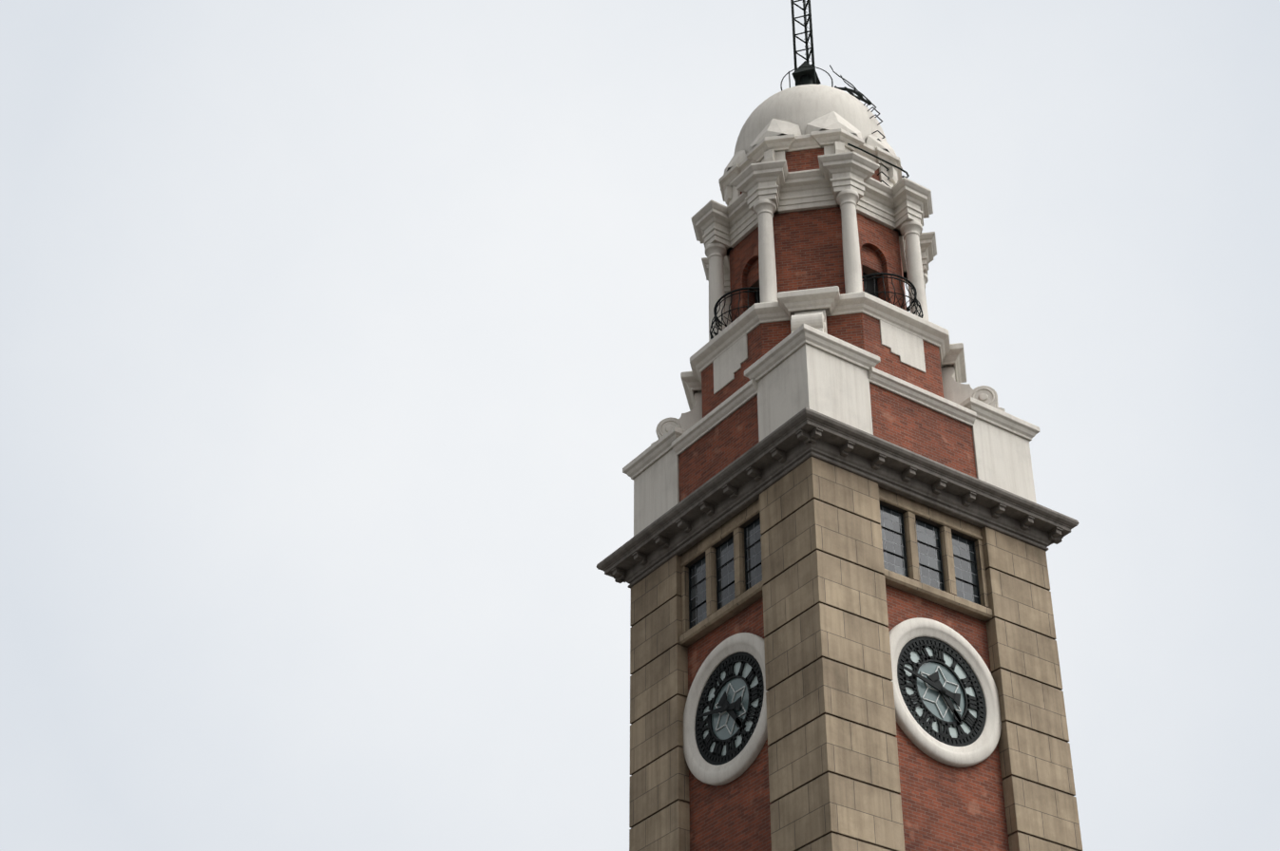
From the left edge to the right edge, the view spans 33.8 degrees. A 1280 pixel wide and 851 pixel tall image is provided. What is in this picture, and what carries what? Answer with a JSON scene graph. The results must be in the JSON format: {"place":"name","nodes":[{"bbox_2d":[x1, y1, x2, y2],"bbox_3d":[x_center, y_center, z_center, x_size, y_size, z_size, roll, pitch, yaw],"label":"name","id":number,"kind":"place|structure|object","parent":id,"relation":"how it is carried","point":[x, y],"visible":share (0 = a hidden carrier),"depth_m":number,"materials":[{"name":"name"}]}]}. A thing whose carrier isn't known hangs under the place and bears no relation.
{"place":"outdoors","nodes":[
{"label":"outdoors","id":0,"kind":"place"},
{"bbox_2d":[0,0,1279,850],"label":"sky","id":1,"kind":"structure","parent":0,"point":[338,339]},
{"bbox_2d":[729,206,906,321],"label":"brick wall","id":2,"kind":"structure","parent":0,"point":[809,249],"depth_m":53.25,"materials":[{"name":"red brick"}]},
{"bbox_2d":[629,457,1082,850],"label":"tower shaft","id":3,"kind":"object","parent":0,"point":[842,762],"visible":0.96,"depth_m":45.09,"materials":[{"name":"stone"}]},
{"bbox_2d":[679,486,993,647],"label":"windows","id":4,"kind":"structure","parent":3,"relation":"on","point":[933,555],"depth_m":47.53,"materials":[{"name":"glass"}]},
{"bbox_2d":[596,407,1079,589],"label":"cornice","id":5,"kind":"structure","parent":3,"relation":"on","point":[737,486],"depth_m":47.90,"materials":[{"name":"stone"}]},
{"bbox_2d":[622,324,1039,556],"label":"parapet","id":6,"kind":"structure","parent":5,"relation":"on","point":[797,371],"depth_m":49.22,"materials":[{"name":"stone"}]},
{"bbox_2d":[650,286,1005,445],"bbox_3d":[4.648,-0.096,52.495,6.708,2.950,6.708,21,-40,-28],"label":"stage","id":7,"kind":"object","parent":6,"relation":"on","point":[910,348],"visible":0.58,"depth_m":50.91,"materials":[{"name":"stone"}]},
{"bbox_2d":[691,84,936,341],"bbox_3d":[4.661,-5.105,55.932,6.260,9.200,6.260,21,-40,-28],"label":"stone lantern","id":8,"kind":"object","parent":7,"relation":"on","point":[832,122],"visible":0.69,"depth_m":54.32,"materials":[{"name":"white stone"}]},
{"bbox_2d":[740,148,879,194],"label":"brick wall","id":9,"kind":"structure","parent":8,"relation":"on","point":[802,160],"depth_m":54.69,"materials":[{"name":"red brick"}]},
{"bbox_2d":[780,0,909,187],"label":"antenna mast","id":10,"kind":"object","parent":8,"relation":"on","point":[805,72],"visible":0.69,"depth_m":58.99,"materials":[{"name":"black metal"}]},
{"bbox_2d":[709,272,923,339],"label":"balcony railings","id":11,"kind":"object","parent":7,"relation":"on","point":[718,302],"visible":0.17,"depth_m":51.78,"materials":[{"name":"black metal"}]},
{"bbox_2d":[682,617,1002,785],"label":"clock frames","id":12,"kind":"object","parent":3,"relation":"attached to","point":[982,748],"visible":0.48,"depth_m":45.54,"materials":[{"name":"white stone"}]},
{"bbox_2d":[694,636,986,765],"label":"clock dials","id":13,"kind":"object","parent":12,"relation":"in","point":[918,645],"visible":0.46,"depth_m":45.53,"materials":[{"name":"black metal"}]},
{"bbox_2d":[698,642,981,756],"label":"clock faces","id":14,"kind":"object","parent":13,"relation":"in","point":[927,668],"visible":0.17,"depth_m":45.60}
]}

